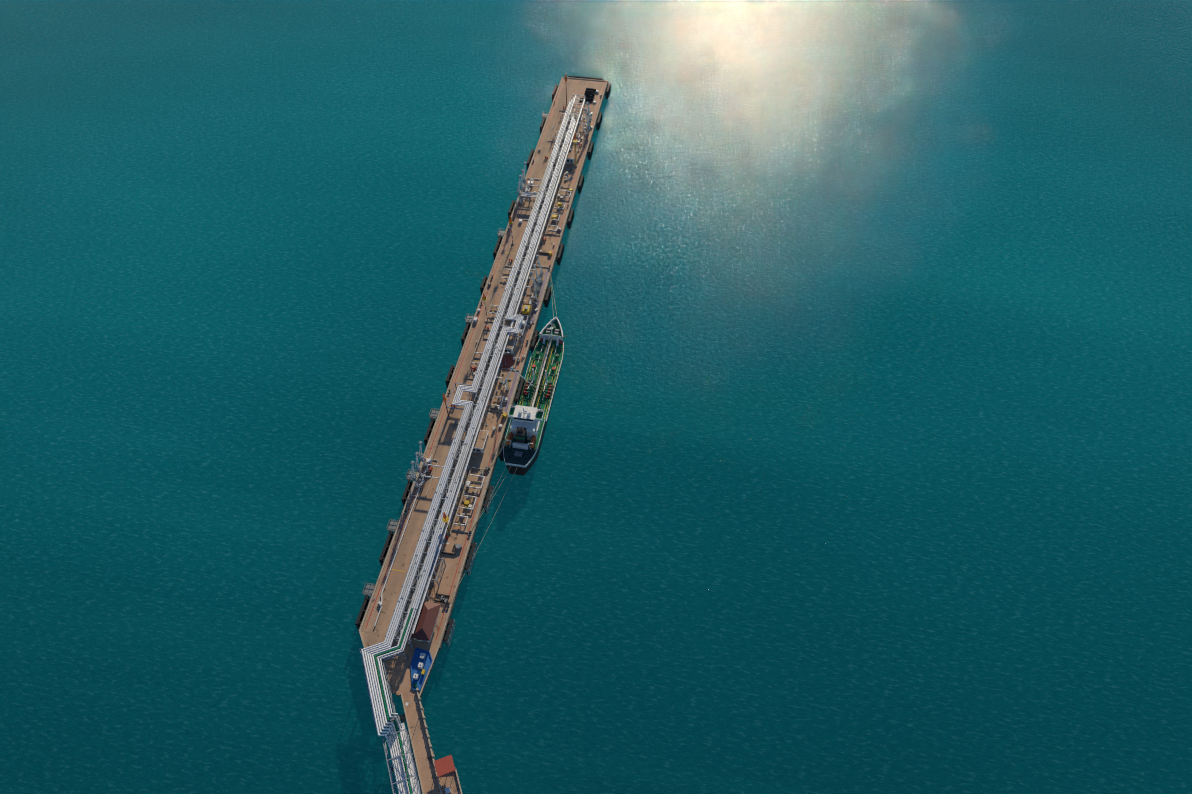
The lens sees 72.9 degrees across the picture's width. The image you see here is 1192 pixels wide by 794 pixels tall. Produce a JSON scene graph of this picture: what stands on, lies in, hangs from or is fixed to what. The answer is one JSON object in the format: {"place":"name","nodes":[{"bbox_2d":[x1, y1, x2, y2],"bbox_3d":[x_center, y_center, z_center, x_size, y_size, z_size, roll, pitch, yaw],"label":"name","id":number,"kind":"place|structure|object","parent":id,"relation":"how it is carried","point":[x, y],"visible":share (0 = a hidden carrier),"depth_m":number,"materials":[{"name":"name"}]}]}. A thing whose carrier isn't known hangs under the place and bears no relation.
{"place":"outdoors","nodes":[
{"label":"outdoors","id":0,"kind":"place"},
{"bbox_2d":[383,688,441,793],"bbox_3d":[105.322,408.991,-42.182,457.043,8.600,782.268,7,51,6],"label":"approach roadway","id":1,"kind":"structure","parent":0,"point":[423,752],"depth_m":211.56,"materials":[{"name":"concrete"}]},
{"bbox_2d":[382,723,421,793],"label":"trestle bridge","id":2,"kind":"structure","parent":1,"relation":"on","point":[412,762],"depth_m":207.12,"materials":[{"name":"grey metal"}]},
{"bbox_2d":[361,606,416,793],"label":"trestle pipes","id":3,"kind":"object","parent":2,"relation":"on","point":[397,761],"visible":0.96,"depth_m":214.09,"materials":[{"name":"silver metal"}]},
{"bbox_2d":[434,755,462,793],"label":"shelter platform","id":4,"kind":"structure","parent":1,"relation":"on","point":[447,773],"depth_m":205.59,"materials":[{"name":"concrete"}]},
{"bbox_2d":[358,77,607,697],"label":"pier","id":5,"kind":"structure","parent":0,"point":[398,670],"depth_m":276.13,"materials":[{"name":"concrete"}]},
{"bbox_2d":[360,636,406,727],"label":"trestle pipe supports","id":6,"kind":"object","parent":5,"relation":"on","point":[389,685],"visible":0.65,"depth_m":218.23,"materials":[{"name":"grey metal"}]},
{"bbox_2d":[410,461,421,487],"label":"loading arm","id":7,"kind":"object","parent":5,"relation":"on","point":[414,478],"visible":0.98,"depth_m":257.97},
{"bbox_2d":[414,452,425,477],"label":"loading arm","id":8,"kind":"object","parent":5,"relation":"on","point":[418,467],"visible":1,"depth_m":260.65},
{"bbox_2d":[411,648,432,691],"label":"chemical bund with ibcs","id":9,"kind":"object","parent":5,"relation":"on","point":[421,661],"visible":1,"depth_m":224.20,"materials":[{"name":"blue paint"}]},
{"bbox_2d":[418,441,428,467],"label":"loading arm","id":10,"kind":"object","parent":5,"relation":"on","point":[420,443],"visible":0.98,"depth_m":262.71},
{"bbox_2d":[411,601,440,642],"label":"building","id":11,"kind":"structure","parent":5,"relation":"on","point":[426,622],"depth_m":229.03,"materials":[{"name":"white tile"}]},
{"bbox_2d":[426,557,445,586],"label":"steel gantry frame","id":12,"kind":"object","parent":5,"relation":"on","point":[442,560],"visible":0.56,"depth_m":239.21,"materials":[{"name":"grey metal"}]},
{"bbox_2d":[443,393,449,417],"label":"windsock mast","id":13,"kind":"object","parent":5,"relation":"on","point":[444,400],"visible":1,"depth_m":272.25,"materials":[{"name":"metal"}]},
{"bbox_2d":[442,512,451,533],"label":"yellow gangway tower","id":14,"kind":"structure","parent":5,"relation":"on","point":[445,518],"depth_m":245.41,"materials":[{"name":"metal"}]},
{"bbox_2d":[443,619,455,646],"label":"ship fender","id":15,"kind":"object","parent":5,"relation":"attached to","point":[450,630],"visible":0.94,"depth_m":231.51,"materials":[{"name":"black rubber"}]},
{"bbox_2d":[445,365,454,387],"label":"fender","id":16,"kind":"object","parent":5,"relation":"attached to","point":[449,375],"visible":0.62,"depth_m":292.08,"materials":[{"name":"rubber"}]},
{"bbox_2d":[461,313,473,345],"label":"fender","id":17,"kind":"object","parent":5,"relation":"attached to","point":[468,319],"visible":0.67,"depth_m":307.04,"materials":[{"name":"rubber"}]},
{"bbox_2d":[468,429,488,453],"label":"white cabin","id":18,"kind":"object","parent":5,"relation":"on","point":[481,441],"visible":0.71,"depth_m":269.71,"materials":[{"name":"metal"}]},
{"bbox_2d":[374,113,586,625],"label":"manifold piping","id":19,"kind":"object","parent":5,"relation":"on","point":[526,309],"visible":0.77,"depth_m":285.60,"materials":[{"name":"grey metal"}]},
{"bbox_2d":[480,276,487,294],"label":"fender","id":20,"kind":"object","parent":5,"relation":"attached to","point":[484,281],"visible":0.54,"depth_m":322.30,"materials":[{"name":"rubber"}]},
{"bbox_2d":[365,79,603,638],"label":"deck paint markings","id":21,"kind":"object","parent":5,"relation":"on","point":[455,380],"visible":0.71,"depth_m":278.83,"materials":[{"name":"red paint"}]},
{"bbox_2d":[385,94,585,647],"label":"pipe rack","id":22,"kind":"object","parent":5,"relation":"on","point":[460,443],"visible":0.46,"depth_m":282.51,"materials":[{"name":"metal"}]},
{"bbox_2d":[396,95,575,608],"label":"rack pipes","id":23,"kind":"object","parent":22,"relation":"on","point":[443,481],"visible":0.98,"depth_m":281.03,"materials":[{"name":"silver metal"}]},
{"bbox_2d":[397,99,584,633],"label":"pipe supports","id":24,"kind":"object","parent":22,"relation":"on","point":[490,390],"visible":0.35,"depth_m":279.81,"materials":[{"name":"grey metal"}]},
{"bbox_2d":[482,293,488,321],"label":"fire monitor tower","id":25,"kind":"structure","parent":5,"relation":"on","point":[484,298],"depth_m":301.17,"materials":[{"name":"metal"}]},
{"bbox_2d":[378,90,601,605],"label":"loose equipment","id":26,"kind":"object","parent":5,"relation":"on","point":[504,415],"visible":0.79,"depth_m":295.40,"materials":[{"name":"metal"}]},
{"bbox_2d":[493,228,504,259],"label":"fender","id":27,"kind":"object","parent":5,"relation":"attached to","point":[500,234],"visible":0.71,"depth_m":338.07,"materials":[{"name":"rubber"}]},
{"bbox_2d":[410,110,588,532],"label":"bund kerbs","id":28,"kind":"structure","parent":5,"relation":"on","point":[509,360],"depth_m":296.89,"materials":[{"name":"concrete"}]},
{"bbox_2d":[530,271,538,300],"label":"loading arm","id":29,"kind":"object","parent":28,"relation":"on","point":[535,291],"visible":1,"depth_m":312.28},
{"bbox_2d":[449,270,556,601],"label":"mooring lines","id":30,"kind":"object","parent":5,"relation":"on","point":[506,465],"visible":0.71,"depth_m":261.03,"materials":[{"name":"fabric"}]},
{"bbox_2d":[499,332,517,353],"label":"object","id":31,"kind":"object","parent":5,"relation":"on","point":[511,344],"visible":0.73,"depth_m":297.56,"materials":[{"name":"paint"}]},
{"bbox_2d":[508,200,515,218],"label":"fender","id":32,"kind":"object","parent":5,"relation":"attached to","point":[511,208],"visible":0.58,"depth_m":352.36,"materials":[{"name":"rubber"}]},
{"bbox_2d":[503,367,533,390],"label":"loading arm","id":33,"kind":"object","parent":5,"relation":"on","point":[506,382],"visible":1,"depth_m":284.61,"materials":[{"name":"metal"}]},
{"bbox_2d":[516,175,523,202],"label":"loading arm","id":34,"kind":"object","parent":5,"relation":"on","point":[518,190],"visible":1,"depth_m":350.43},
{"bbox_2d":[520,169,524,192],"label":"loading arm","id":35,"kind":"object","parent":5,"relation":"on","point":[521,184],"visible":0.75,"depth_m":353.06},
{"bbox_2d":[523,162,528,188],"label":"loading arm","id":36,"kind":"object","parent":5,"relation":"on","point":[524,179],"visible":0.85,"depth_m":357.39},
{"bbox_2d":[526,149,533,169],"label":"fender","id":37,"kind":"object","parent":5,"relation":"attached to","point":[530,157],"visible":0.46,"depth_m":376.20,"materials":[{"name":"rubber"}]},
{"bbox_2d":[530,330,538,352],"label":"ship fender","id":38,"kind":"object","parent":5,"relation":"attached to","point":[534,341],"visible":0.77,"depth_m":303.35,"materials":[{"name":"rubber"}]},
{"bbox_2d":[533,264,541,291],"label":"loading arm","id":39,"kind":"object","parent":5,"relation":"on","point":[537,275],"visible":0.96,"depth_m":314.60},
{"bbox_2d":[536,255,544,282],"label":"loading arm","id":40,"kind":"object","parent":5,"relation":"on","point":[541,273],"visible":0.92,"depth_m":318.52},
{"bbox_2d":[540,111,547,134],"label":"fender","id":41,"kind":"object","parent":5,"relation":"attached to","point":[544,116],"visible":0.69,"depth_m":395.12,"materials":[{"name":"rubber"}]},
{"bbox_2d":[544,287,551,307],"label":"ship fender","id":42,"kind":"object","parent":5,"relation":"attached to","point":[548,294],"visible":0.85,"depth_m":318.54,"materials":[{"name":"rubber"}]},
{"bbox_2d":[556,243,563,264],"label":"ship fender","id":43,"kind":"object","parent":5,"relation":"attached to","point":[559,256],"visible":0.94,"depth_m":334.42,"materials":[{"name":"rubber"}]},
{"bbox_2d":[565,74,567,104],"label":"lamp post","id":44,"kind":"object","parent":5,"relation":"on","point":[566,91],"visible":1,"depth_m":394.20,"materials":[{"name":"metal"}]},
{"bbox_2d":[567,209,573,228],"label":"ship fender","id":45,"kind":"object","parent":5,"relation":"attached to","point":[570,219],"visible":0.85,"depth_m":349.07,"materials":[{"name":"rubber"}]},
{"bbox_2d":[566,149,576,163],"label":"white cabin","id":46,"kind":"object","parent":5,"relation":"on","point":[570,158],"visible":0.67,"depth_m":371.83,"materials":[{"name":"metal"}]},
{"bbox_2d":[577,175,583,193],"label":"ship fender","id":47,"kind":"object","parent":5,"relation":"attached to","point":[580,185],"visible":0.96,"depth_m":364.58,"materials":[{"name":"rubber"}]},
{"bbox_2d":[568,75,602,79],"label":"jetty tip fender","id":48,"kind":"object","parent":5,"relation":"attached to","point":[585,77],"visible":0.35,"depth_m":420.28,"materials":[{"name":"rubber"}]},
{"bbox_2d":[579,88,595,102],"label":"spare fender stack","id":49,"kind":"object","parent":5,"relation":"on","point":[589,92],"visible":1,"depth_m":406.95,"materials":[{"name":"rubber"}]},
{"bbox_2d":[584,108,590,134],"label":"loading arm","id":50,"kind":"object","parent":5,"relation":"on","point":[588,124],"visible":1,"depth_m":384.02},
{"bbox_2d":[586,102,592,128],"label":"loading arm","id":51,"kind":"object","parent":5,"relation":"on","point":[590,118],"visible":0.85,"depth_m":385.70},
{"bbox_2d":[587,142,593,159],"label":"ship fender","id":52,"kind":"object","parent":5,"relation":"attached to","point":[590,151],"visible":0.98,"depth_m":380.75,"materials":[{"name":"rubber"}]},
{"bbox_2d":[509,216,514,244],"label":"fire monitor tower","id":53,"kind":"structure","parent":0,"point":[511,222],"depth_m":331.47,"materials":[{"name":"metal"}]},
{"bbox_2d":[573,132,577,166],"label":"fire monitor tower","id":54,"kind":"structure","parent":0,"point":[575,158],"depth_m":366.46,"materials":[{"name":"metal"}]},
{"bbox_2d":[0,0,1191,793],"bbox_3d":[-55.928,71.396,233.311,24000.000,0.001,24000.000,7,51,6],"label":"sea water","id":55,"kind":"structure","parent":0,"point":[862,464],"depth_m":292.54,"materials":[{"name":"teal liquid"}]},
{"bbox_2d":[355,583,374,629],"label":"fender","id":56,"kind":"object","parent":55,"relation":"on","point":[369,589],"visible":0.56,"depth_m":236.94,"materials":[{"name":"rubber"}]},
{"bbox_2d":[379,519,397,565],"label":"fender","id":57,"kind":"object","parent":55,"relation":"on","point":[391,528],"visible":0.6,"depth_m":250.10,"materials":[{"name":"rubber"}]},
{"bbox_2d":[401,469,416,505],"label":"fender","id":58,"kind":"object","parent":55,"relation":"on","point":[407,490],"visible":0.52,"depth_m":262.13,"materials":[{"name":"rubber"}]},
{"bbox_2d":[424,408,438,445],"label":"fender","id":59,"kind":"object","parent":55,"relation":"on","point":[433,415],"visible":0.67,"depth_m":278.28,"materials":[{"name":"rubber"}]},
{"bbox_2d":[464,542,477,575],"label":"ship fender","id":60,"kind":"object","parent":55,"relation":"on","point":[470,562],"visible":0.96,"depth_m":246.25,"materials":[{"name":"black rubber"}]},
{"bbox_2d":[483,485,493,513],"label":"ship fender","id":61,"kind":"object","parent":55,"relation":"on","point":[490,492],"visible":0.9,"depth_m":259.73,"materials":[{"name":"black rubber"}]},
{"bbox_2d":[498,435,505,460],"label":"ship fender","id":62,"kind":"object","parent":55,"relation":"on","point":[501,456],"visible":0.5,"depth_m":271.50,"materials":[{"name":"rubber"}]},
{"bbox_2d":[514,378,524,404],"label":"ship fender","id":63,"kind":"object","parent":55,"relation":"on","point":[519,390],"visible":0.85,"depth_m":287.09,"materials":[{"name":"rubber"}]},
{"bbox_2d":[504,320,562,475],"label":"tanker ship","id":64,"kind":"object","parent":55,"relation":"on","point":[512,459],"visible":0.38,"depth_m":286.92},
{"bbox_2d":[503,317,563,467],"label":"tanker bulwarks","id":65,"kind":"object","parent":64,"relation":"on","point":[540,333],"visible":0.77,"depth_m":283.51,"materials":[{"name":"green metal"}]},
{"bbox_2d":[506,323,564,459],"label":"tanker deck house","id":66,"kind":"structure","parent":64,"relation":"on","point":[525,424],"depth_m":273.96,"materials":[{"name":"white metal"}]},
{"bbox_2d":[552,84,557,101],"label":"fender","id":67,"kind":"object","parent":55,"relation":"on","point":[554,91],"visible":0.52,"depth_m":412.11,"materials":[{"name":"rubber"}]},
{"bbox_2d":[596,112,601,130],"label":"ship fender","id":68,"kind":"object","parent":55,"relation":"on","point":[598,122],"visible":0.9,"depth_m":396.64,"materials":[{"name":"rubber"}]},
{"bbox_2d":[605,84,610,98],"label":"ship fender","id":69,"kind":"object","parent":55,"relation":"on","point":[607,91],"visible":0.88,"depth_m":413.92,"materials":[{"name":"rubber"}]}
]}

